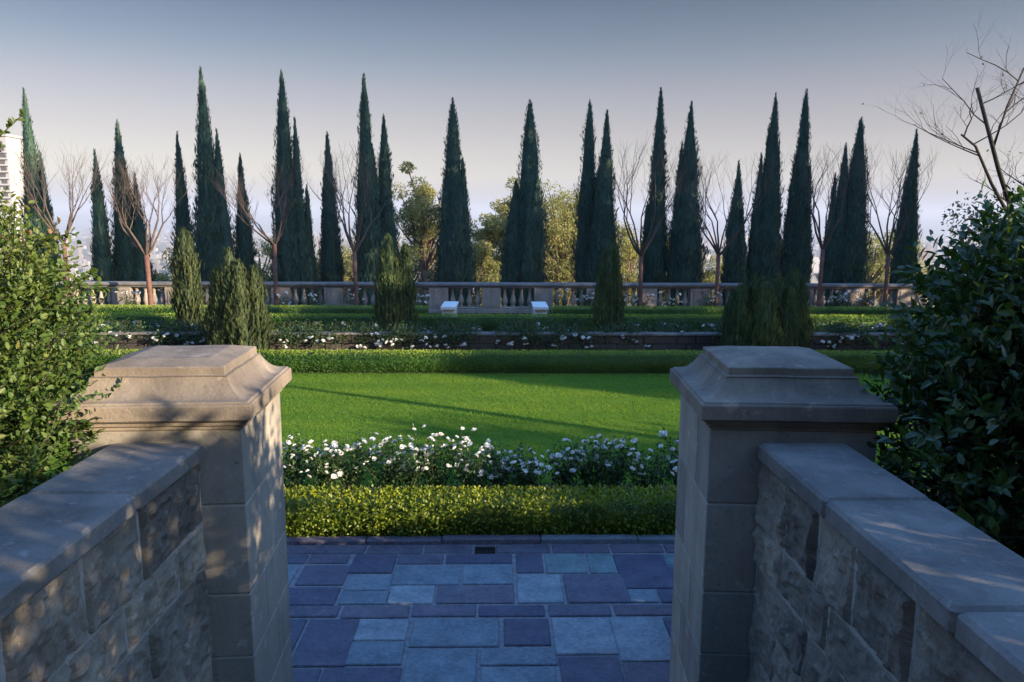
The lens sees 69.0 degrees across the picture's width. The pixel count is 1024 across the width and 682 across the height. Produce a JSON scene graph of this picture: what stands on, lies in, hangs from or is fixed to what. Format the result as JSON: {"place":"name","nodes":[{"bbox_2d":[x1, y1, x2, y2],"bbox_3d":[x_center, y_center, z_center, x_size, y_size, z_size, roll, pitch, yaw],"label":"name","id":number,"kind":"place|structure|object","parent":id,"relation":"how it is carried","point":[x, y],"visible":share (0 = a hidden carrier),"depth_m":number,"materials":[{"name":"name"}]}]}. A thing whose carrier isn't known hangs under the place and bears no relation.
{"place":"outdoors","nodes":[
{"label":"outdoors","id":0,"kind":"place"},
{"bbox_2d":[287,537,674,681],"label":"terrace paving","id":1,"kind":"structure","parent":0,"point":[418,576],"depth_m":5.19,"materials":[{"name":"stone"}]},
{"bbox_2d":[47,345,292,681],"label":"stone pier","id":2,"kind":"structure","parent":1,"relation":"on","point":[220,404],"depth_m":3.11,"materials":[{"name":"stone"}]},
{"bbox_2d":[669,346,898,681],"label":"stone pier","id":3,"kind":"structure","parent":1,"relation":"on","point":[739,405],"depth_m":3.13,"materials":[{"name":"stone"}]},
{"bbox_2d":[4,372,1017,485],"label":"lawn","id":4,"kind":"structure","parent":0,"point":[372,421],"depth_m":10.65,"materials":[{"name":"green plant"}]},
{"bbox_2d":[940,181,1023,303],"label":"leafy tree","id":5,"kind":"object","parent":4,"relation":"on","point":[953,215],"visible":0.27,"depth_m":12.82,"materials":[{"name":"green plant"}]},
{"bbox_2d":[0,0,1023,217],"label":"sky","id":6,"kind":"structure","parent":0,"point":[82,66],"materials":[{"name":"blue"}]},
{"bbox_2d":[53,212,1007,373],"bbox_3d":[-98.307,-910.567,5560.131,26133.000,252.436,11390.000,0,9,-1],"label":"terrain","id":7,"kind":"structure","parent":0,"point":[82,222],"depth_m":7922.69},
{"bbox_2d":[0,134,24,271],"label":"apartment tower","id":8,"kind":"structure","parent":7,"relation":"on","point":[9,142],"depth_m":388.74,"materials":[{"name":"concrete"}]},
{"bbox_2d":[17,87,63,291],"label":"cypress tree","id":9,"kind":"object","parent":7,"relation":"on","point":[28,141],"visible":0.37,"depth_m":24.08,"materials":[{"name":"green plant"}]},
{"bbox_2d":[89,148,117,304],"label":"cypress tree","id":10,"kind":"object","parent":7,"relation":"on","point":[102,254],"visible":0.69,"depth_m":23.37,"materials":[{"name":"green plant"}]},
{"bbox_2d":[0,443,212,681],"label":"stair wall","id":11,"kind":"structure","parent":7,"relation":"on","point":[103,560],"depth_m":2.40,"materials":[{"name":"stone"}]},
{"bbox_2d":[109,118,156,305],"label":"cypress tree","id":12,"kind":"object","parent":7,"relation":"on","point":[129,260],"visible":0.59,"depth_m":23.81,"materials":[{"name":"green plant"}]},
{"bbox_2d":[155,245,173,280],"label":"tree","id":13,"kind":"object","parent":7,"relation":"on","point":[163,267],"visible":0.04,"depth_m":38.63,"materials":[{"name":"green plant"}]},
{"bbox_2d":[166,131,195,272],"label":"cypress tree","id":14,"kind":"object","parent":7,"relation":"on","point":[181,212],"visible":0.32,"depth_m":23.78,"materials":[{"name":"green plant"}]},
{"bbox_2d":[187,67,237,304],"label":"cypress tree","id":15,"kind":"object","parent":7,"relation":"on","point":[214,227],"visible":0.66,"depth_m":23.16,"materials":[{"name":"green plant"}]},
{"bbox_2d":[232,153,258,278],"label":"cypress tree","id":16,"kind":"object","parent":7,"relation":"on","point":[245,252],"visible":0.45,"depth_m":23.91,"materials":[{"name":"green plant"}]},
{"bbox_2d":[253,239,273,298],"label":"leafy tree","id":17,"kind":"object","parent":7,"relation":"on","point":[261,271],"visible":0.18,"depth_m":41.23,"materials":[{"name":"green plant"}]},
{"bbox_2d":[264,70,319,304],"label":"cypress tree","id":18,"kind":"object","parent":7,"relation":"on","point":[296,255],"visible":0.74,"depth_m":23.28,"materials":[{"name":"green plant"}]},
{"bbox_2d":[316,130,346,296],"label":"cypress tree","id":19,"kind":"object","parent":7,"relation":"on","point":[331,259],"visible":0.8,"depth_m":23.97,"materials":[{"name":"green plant"}]},
{"bbox_2d":[14,484,672,536],"bbox_3d":[-0.130,1.599,7.109,32.000,0.030,1.300,0,9,-1],"label":"flower bed","id":20,"kind":"object","parent":7,"relation":"on","point":[543,485],"visible":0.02,"depth_m":7.66,"materials":[{"name":"soil"}]},
{"bbox_2d":[282,432,321,494],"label":"rose bush","id":21,"kind":"object","parent":20,"relation":"on","point":[296,476],"visible":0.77,"depth_m":7.34,"materials":[{"name":"green plant"}]},
{"bbox_2d":[293,438,351,494],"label":"rose bush","id":22,"kind":"object","parent":20,"relation":"on","point":[326,475],"visible":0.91,"depth_m":7.22,"materials":[{"name":"green plant"}]},
{"bbox_2d":[315,429,382,491],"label":"rose bush","id":23,"kind":"object","parent":20,"relation":"on","point":[354,472],"visible":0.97,"depth_m":7.30,"materials":[{"name":"green plant"}]},
{"bbox_2d":[352,430,413,493],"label":"rose bush","id":24,"kind":"object","parent":20,"relation":"on","point":[389,469],"visible":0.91,"depth_m":7.22,"materials":[{"name":"green plant"}]},
{"bbox_2d":[380,435,436,494],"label":"rose bush","id":25,"kind":"object","parent":20,"relation":"on","point":[412,476],"visible":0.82,"depth_m":7.18,"materials":[{"name":"green plant"}]},
{"bbox_2d":[410,423,476,494],"bbox_3d":[-0.727,1.207,7.234,0.624,0.780,0.528,4,10,23],"label":"rose bush","id":26,"kind":"object","parent":20,"relation":"on","point":[433,471],"visible":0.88,"depth_m":7.23,"materials":[{"name":"green plant"}]},
{"bbox_2d":[442,435,499,494],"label":"rose bush","id":27,"kind":"object","parent":20,"relation":"on","point":[465,476],"visible":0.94,"depth_m":7.14,"materials":[{"name":"green plant"}]},
{"bbox_2d":[0,483,950,537],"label":"box hedge","id":28,"kind":"object","parent":20,"relation":"on","point":[315,511],"visible":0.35,"depth_m":6.42,"materials":[{"name":"green plant"}]},
{"bbox_2d":[474,435,530,494],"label":"rose bush","id":29,"kind":"object","parent":20,"relation":"on","point":[501,478],"visible":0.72,"depth_m":7.21,"materials":[{"name":"green plant"}]},
{"bbox_2d":[498,442,552,494],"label":"rose bush","id":30,"kind":"object","parent":20,"relation":"on","point":[523,478],"visible":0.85,"depth_m":7.11,"materials":[{"name":"green plant"}]},
{"bbox_2d":[538,441,586,494],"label":"rose bush","id":31,"kind":"object","parent":20,"relation":"on","point":[566,476],"visible":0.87,"depth_m":7.34,"materials":[{"name":"green plant"}]},
{"bbox_2d":[559,435,623,494],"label":"rose bush","id":32,"kind":"object","parent":20,"relation":"on","point":[584,475],"visible":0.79,"depth_m":7.32,"materials":[{"name":"green plant"}]},
{"bbox_2d":[582,434,638,494],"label":"rose bush","id":33,"kind":"object","parent":20,"relation":"on","point":[611,473],"visible":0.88,"depth_m":7.24,"materials":[{"name":"green plant"}]},
{"bbox_2d":[618,436,677,494],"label":"rose bush","id":34,"kind":"object","parent":20,"relation":"on","point":[643,477],"visible":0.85,"depth_m":7.20,"materials":[{"name":"green plant"}]},
{"bbox_2d":[652,427,678,487],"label":"rose bush","id":35,"kind":"object","parent":20,"relation":"on","point":[673,460],"visible":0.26,"depth_m":7.32,"materials":[{"name":"green plant"}]},
{"bbox_2d":[862,2,1023,468],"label":"bare tree","id":36,"kind":"object","parent":20,"relation":"on","point":[992,143],"visible":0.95,"depth_m":7.05,"materials":[{"name":"brown plant"}]},
{"bbox_2d":[340,245,354,296],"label":"leafy tree","id":37,"kind":"object","parent":7,"relation":"on","point":[348,276],"visible":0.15,"depth_m":43.85,"materials":[{"name":"green plant"}]},
{"bbox_2d":[348,73,384,305],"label":"cypress tree","id":38,"kind":"object","parent":7,"relation":"on","point":[368,252],"visible":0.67,"depth_m":23.28,"materials":[{"name":"green plant"}]},
{"bbox_2d":[377,113,399,257],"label":"cypress tree","id":39,"kind":"object","parent":7,"relation":"on","point":[389,225],"visible":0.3,"depth_m":23.80,"materials":[{"name":"green plant"}]},
{"bbox_2d":[391,160,440,304],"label":"eucalyptus tree","id":40,"kind":"object","parent":7,"relation":"on","point":[421,205],"visible":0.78,"depth_m":36.75,"materials":[{"name":"green plant"}]},
{"bbox_2d":[397,233,438,298],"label":"leafy tree","id":41,"kind":"object","parent":7,"relation":"on","point":[419,273],"visible":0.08,"depth_m":45.17,"materials":[{"name":"green plant"}]},
{"bbox_2d":[427,97,478,305],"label":"cypress tree","id":42,"kind":"object","parent":7,"relation":"on","point":[455,261],"visible":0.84,"depth_m":23.33,"materials":[{"name":"green plant"}]},
{"bbox_2d":[22,331,924,352],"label":"terrace wall","id":43,"kind":"structure","parent":7,"relation":"on","point":[684,341],"depth_m":14.69,"materials":[{"name":"stone"}]},
{"bbox_2d":[56,372,891,373],"bbox_3d":[-0.254,0.485,14.099,56.000,0.029,1.300,0,9,-1],"label":"hedge bed","id":44,"kind":"object","parent":7,"relation":"on","point":[496,373],"visible":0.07,"depth_m":13.51,"materials":[{"name":"soil"}]},
{"bbox_2d":[198,247,277,352],"bbox_3d":[-5.180,-0.618,13.921,1.427,2.305,1.065,0,9,-1],"label":"column shrub","id":45,"kind":"object","parent":44,"relation":"on","point":[236,311],"visible":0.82,"depth_m":13.75,"materials":[{"name":"green plant"}]},
{"bbox_2d":[25,348,914,373],"bbox_3d":[-0.245,0.364,13.645,30.081,0.448,0.456,0,9,-1],"label":"box hedge","id":46,"kind":"object","parent":44,"relation":"on","point":[495,361],"visible":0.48,"depth_m":13.52,"materials":[{"name":"green plant"}]},
{"bbox_2d":[716,272,803,346],"bbox_3d":[4.681,-0.384,14.116,1.578,1.867,1.093,0,9,-1],"label":"column shrub","id":47,"kind":"object","parent":44,"relation":"on","point":[759,311],"visible":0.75,"depth_m":13.90,"materials":[{"name":"green plant"}]},
{"bbox_2d":[786,266,817,348],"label":"column shrub","id":48,"kind":"object","parent":44,"relation":"on","point":[796,280],"visible":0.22,"depth_m":14.08,"materials":[{"name":"green plant"}]},
{"bbox_2d":[286,534,674,544],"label":"kerb","id":49,"kind":"structure","parent":7,"relation":"on","point":[495,539],"depth_m":6.33,"materials":[{"name":"grey stone"}]},
{"bbox_2d":[472,240,502,305],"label":"leafy tree","id":50,"kind":"object","parent":7,"relation":"on","point":[485,266],"visible":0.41,"depth_m":35.65,"materials":[{"name":"green plant"}]},
{"bbox_2d":[469,212,507,276],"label":"leafy tree","id":51,"kind":"object","parent":7,"relation":"on","point":[490,230],"visible":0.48,"depth_m":41.03,"materials":[{"name":"green plant"}]},
{"bbox_2d":[118,313,880,331],"bbox_3d":[-0.319,-0.404,17.805,56.000,0.029,5.900,0,9,-1],"label":"bed","id":52,"kind":"object","parent":7,"relation":"on","point":[503,316],"visible":0.01,"depth_m":19.47,"materials":[{"name":"soil"}]},
{"bbox_2d":[7,143,122,297],"bbox_3d":[-11.304,-2.873,19.116,2.487,4.430,2.118,-7,12,-38],"label":"bare tree","id":53,"kind":"object","parent":52,"relation":"on","point":[70,222],"visible":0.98,"depth_m":18.84,"materials":[{"name":"brown plant"}]},
{"bbox_2d":[115,291,141,306],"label":"rose bush","id":54,"kind":"object","parent":52,"relation":"on","point":[133,300],"visible":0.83,"depth_m":19.13,"materials":[{"name":"green plant"}]},
{"bbox_2d":[94,312,174,345],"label":"rose bush","id":55,"kind":"object","parent":52,"relation":"on","point":[134,327],"visible":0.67,"depth_m":14.73,"materials":[{"name":"green plant"}]},
{"bbox_2d":[96,153,193,306],"bbox_3d":[-9.135,-2.700,18.904,2.147,4.175,2.943,-6,11,-34],"label":"bare tree","id":56,"kind":"object","parent":52,"relation":"on","point":[148,250],"visible":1,"depth_m":18.80,"materials":[{"name":"brown plant"}]},
{"bbox_2d":[145,315,208,345],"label":"rose bush","id":57,"kind":"object","parent":52,"relation":"on","point":[173,328],"visible":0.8,"depth_m":14.48,"materials":[{"name":"green plant"}]},
{"bbox_2d":[165,227,206,328],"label":"column shrub","id":58,"kind":"object","parent":52,"relation":"on","point":[186,297],"visible":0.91,"depth_m":15.44,"materials":[{"name":"green plant"}]},
{"bbox_2d":[46,304,428,316],"bbox_3d":[-8.203,-0.689,18.175,12.349,0.435,0.505,0,9,-1],"label":"box hedge","id":59,"kind":"object","parent":52,"relation":"on","point":[157,308],"visible":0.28,"depth_m":18.08,"materials":[{"name":"green plant"}]},
{"bbox_2d":[212,159,306,305],"bbox_3d":[-6.145,-2.610,18.676,2.513,4.093,2.155,-3,10,-21],"label":"bare tree","id":60,"kind":"object","parent":52,"relation":"on","point":[275,242],"visible":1,"depth_m":18.82,"materials":[{"name":"brown plant"}]},
{"bbox_2d":[271,316,336,349],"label":"rose bush","id":61,"kind":"object","parent":52,"relation":"on","point":[290,329],"visible":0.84,"depth_m":14.52,"materials":[{"name":"green plant"}]},
{"bbox_2d":[301,138,396,307],"bbox_3d":[-4.186,-2.798,18.706,2.104,4.471,2.465,2,9,9],"label":"bare tree","id":62,"kind":"object","parent":52,"relation":"on","point":[354,255],"visible":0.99,"depth_m":18.83,"materials":[{"name":"brown plant"}]},
{"bbox_2d":[321,316,384,349],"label":"rose bush","id":63,"kind":"object","parent":52,"relation":"on","point":[364,327],"visible":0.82,"depth_m":14.62,"materials":[{"name":"green plant"}]},
{"bbox_2d":[370,232,418,330],"bbox_3d":[-2.507,-1.185,15.863,1.055,2.236,0.676,0,9,-1],"label":"column shrub","id":64,"kind":"object","parent":52,"relation":"on","point":[396,294],"visible":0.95,"depth_m":15.75,"materials":[{"name":"green plant"}]},
{"bbox_2d":[377,319,437,349],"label":"rose bush","id":65,"kind":"object","parent":52,"relation":"on","point":[397,330],"visible":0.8,"depth_m":14.51,"materials":[{"name":"green plant"}]},
{"bbox_2d":[440,301,458,316],"bbox_3d":[-1.515,-0.689,18.194,0.360,0.430,1.240,0,9,-1],"label":"stone bench","id":66,"kind":"object","parent":52,"relation":"on","point":[448,307],"visible":0.62,"depth_m":17.67,"materials":[{"name":"white stone"}]},
{"bbox_2d":[424,317,482,349],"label":"rose bush","id":67,"kind":"object","parent":52,"relation":"on","point":[445,328],"visible":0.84,"depth_m":14.56,"materials":[{"name":"green plant"}]},
{"bbox_2d":[7,281,933,312],"bbox_3d":[-0.558,-1.154,20.061,32.500,0.830,0.360,0,9,-1],"label":"balustrade","id":68,"kind":"object","parent":52,"relation":"on","point":[543,292],"visible":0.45,"depth_m":19.94,"materials":[{"name":"stone"}]},
{"bbox_2d":[33,312,938,331],"bbox_3d":[-0.304,-0.428,16.812,28.087,0.431,0.451,0,9,-1],"label":"box hedge","id":69,"kind":"object","parent":52,"relation":"on","point":[487,323],"visible":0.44,"depth_m":16.71,"materials":[{"name":"green plant"}]},
{"bbox_2d":[491,317,555,349],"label":"rose bush","id":70,"kind":"object","parent":52,"relation":"on","point":[526,327],"visible":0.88,"depth_m":14.64,"materials":[{"name":"green plant"}]},
{"bbox_2d":[531,302,548,316],"bbox_3d":[0.674,-0.685,18.233,0.360,0.430,1.240,0,9,-1],"label":"stone bench","id":71,"kind":"object","parent":52,"relation":"on","point":[541,307],"visible":0.59,"depth_m":17.71,"materials":[{"name":"white stone"}]},
{"bbox_2d":[536,318,607,349],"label":"rose bush","id":72,"kind":"object","parent":52,"relation":"on","point":[562,328],"visible":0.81,"depth_m":14.61,"materials":[{"name":"green plant"}]},
{"bbox_2d":[589,242,626,331],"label":"column shrub","id":73,"kind":"object","parent":52,"relation":"on","point":[609,298],"visible":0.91,"depth_m":15.52,"materials":[{"name":"green plant"}]},
{"bbox_2d":[593,315,654,348],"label":"rose bush","id":74,"kind":"object","parent":52,"relation":"on","point":[631,327],"visible":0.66,"depth_m":14.84,"materials":[{"name":"green plant"}]},
{"bbox_2d":[592,130,692,308],"bbox_3d":[3.285,-2.923,18.843,2.756,4.741,2.090,0,9,-1],"label":"bare tree","id":75,"kind":"object","parent":52,"relation":"on","point":[640,251],"visible":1,"depth_m":18.85,"materials":[{"name":"brown plant"}]},
{"bbox_2d":[646,316,707,346],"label":"rose bush","id":76,"kind":"object","parent":52,"relation":"on","point":[664,327],"visible":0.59,"depth_m":15.05,"materials":[{"name":"green plant"}]},
{"bbox_2d":[699,318,721,340],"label":"rose bush","id":77,"kind":"object","parent":52,"relation":"on","point":[713,327],"visible":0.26,"depth_m":15.32,"materials":[{"name":"green plant"}]},
{"bbox_2d":[675,147,791,306],"bbox_3d":[5.501,-2.783,19.334,2.793,4.328,2.990,0,9,-1],"label":"bare tree","id":78,"kind":"object","parent":52,"relation":"on","point":[717,248],"visible":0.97,"depth_m":19.16,"materials":[{"name":"brown plant"}]},
{"bbox_2d":[549,305,937,316],"bbox_3d":[7.313,-0.664,18.457,12.824,0.437,0.509,0,9,-1],"label":"box hedge","id":79,"kind":"object","parent":52,"relation":"on","point":[667,310],"visible":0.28,"depth_m":18.28,"materials":[{"name":"green plant"}]},
{"bbox_2d":[788,142,883,308],"bbox_3d":[8.116,-2.796,19.024,2.059,4.475,2.018,-2,9,-12],"label":"bare tree","id":80,"kind":"object","parent":52,"relation":"on","point":[821,265],"visible":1,"depth_m":19.15,"materials":[{"name":"brown plant"}]},
{"bbox_2d":[813,318,877,352],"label":"rose bush","id":81,"kind":"object","parent":52,"relation":"on","point":[842,329],"visible":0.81,"depth_m":14.82,"materials":[{"name":"green plant"}]},
{"bbox_2d":[843,145,938,308],"bbox_3d":[9.711,-2.816,19.065,2.241,4.514,2.394,0,9,-1],"label":"bare tree","id":82,"kind":"object","parent":52,"relation":"on","point":[887,250],"visible":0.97,"depth_m":19.21,"materials":[{"name":"brown plant"}]},
{"bbox_2d":[859,317,924,348],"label":"rose bush","id":83,"kind":"object","parent":52,"relation":"on","point":[879,327],"visible":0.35,"depth_m":15.23,"materials":[{"name":"green plant"}]},
{"bbox_2d":[489,176,519,253],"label":"leafy tree","id":84,"kind":"object","parent":7,"relation":"on","point":[502,208],"visible":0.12,"depth_m":42.73,"materials":[{"name":"green plant"}]},
{"bbox_2d":[59,228,981,295],"bbox_3d":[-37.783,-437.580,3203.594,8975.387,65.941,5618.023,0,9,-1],"label":"distant city","id":85,"kind":"object","parent":7,"relation":"on","point":[153,257],"visible":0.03,"depth_m":2361.28},
{"bbox_2d":[497,99,553,305],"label":"cypress tree","id":86,"kind":"object","parent":7,"relation":"on","point":[523,251],"visible":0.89,"depth_m":23.40,"materials":[{"name":"green plant"}]},
{"bbox_2d":[541,179,619,304],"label":"leafy tree","id":87,"kind":"object","parent":7,"relation":"on","point":[560,252],"visible":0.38,"depth_m":38.44,"materials":[{"name":"green plant"}]},
{"bbox_2d":[565,101,596,305],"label":"cypress tree","id":88,"kind":"object","parent":7,"relation":"on","point":[587,182],"visible":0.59,"depth_m":23.59,"materials":[{"name":"green plant"}]},
{"bbox_2d":[582,108,622,282],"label":"cypress tree","id":89,"kind":"object","parent":7,"relation":"on","point":[603,230],"visible":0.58,"depth_m":23.09,"materials":[{"name":"green plant"}]},
{"bbox_2d":[617,228,642,301],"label":"leafy tree","id":90,"kind":"object","parent":7,"relation":"on","point":[628,251],"visible":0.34,"depth_m":41.28,"materials":[{"name":"green plant"}]},
{"bbox_2d":[637,87,669,305],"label":"cypress tree","id":91,"kind":"object","parent":7,"relation":"on","point":[654,267],"visible":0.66,"depth_m":23.91,"materials":[{"name":"green plant"}]},
{"bbox_2d":[660,100,712,305],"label":"cypress tree","id":92,"kind":"object","parent":7,"relation":"on","point":[686,248],"visible":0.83,"depth_m":23.51,"materials":[{"name":"green plant"}]},
{"bbox_2d":[702,251,722,297],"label":"leafy tree","id":93,"kind":"object","parent":7,"relation":"on","point":[710,277],"visible":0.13,"depth_m":43.55,"materials":[{"name":"green plant"}]},
{"bbox_2d":[718,159,749,305],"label":"cypress tree","id":94,"kind":"object","parent":7,"relation":"on","point":[734,265],"visible":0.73,"depth_m":23.65,"materials":[{"name":"green plant"}]},
{"bbox_2d":[746,92,789,282],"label":"cypress tree","id":95,"kind":"object","parent":7,"relation":"on","point":[764,247],"visible":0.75,"depth_m":23.56,"materials":[{"name":"green plant"}]},
{"bbox_2d":[779,88,815,282],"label":"cypress tree","id":96,"kind":"object","parent":7,"relation":"on","point":[797,227],"visible":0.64,"depth_m":23.88,"materials":[{"name":"green plant"}]},
{"bbox_2d":[819,117,876,305],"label":"cypress tree","id":97,"kind":"object","parent":7,"relation":"on","point":[847,259],"visible":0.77,"depth_m":23.63,"materials":[{"name":"green plant"}]},
{"bbox_2d":[866,233,892,300],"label":"leafy tree","id":98,"kind":"object","parent":7,"relation":"on","point":[878,274],"visible":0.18,"depth_m":41.97,"materials":[{"name":"green plant"}]},
{"bbox_2d":[747,443,1023,681],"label":"stair wall","id":99,"kind":"structure","parent":7,"relation":"on","point":[867,570],"depth_m":2.27,"materials":[{"name":"stone"}]},
{"bbox_2d":[869,229,927,295],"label":"leafy tree","id":100,"kind":"object","parent":7,"relation":"on","point":[920,263],"visible":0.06,"depth_m":45.67,"materials":[{"name":"green plant"}]},
{"bbox_2d":[887,128,922,294],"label":"cypress tree","id":101,"kind":"object","parent":7,"relation":"on","point":[909,236],"visible":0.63,"depth_m":24.24,"materials":[{"name":"green plant"}]},
{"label":"planting bank","id":102,"kind":"structure","parent":7,"relation":"on","visible":0},
{"bbox_2d":[0,108,134,507],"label":"shrub","id":103,"kind":"object","parent":102,"relation":"on","point":[29,396],"visible":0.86,"depth_m":2.91,"materials":[{"name":"green plant"}]},
{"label":"planting bank","id":104,"kind":"structure","parent":0,"visible":0},
{"bbox_2d":[859,178,1023,557],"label":"shrub","id":105,"kind":"object","parent":104,"relation":"on","point":[963,409],"visible":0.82,"depth_m":2.85,"materials":[{"name":"green plant"}]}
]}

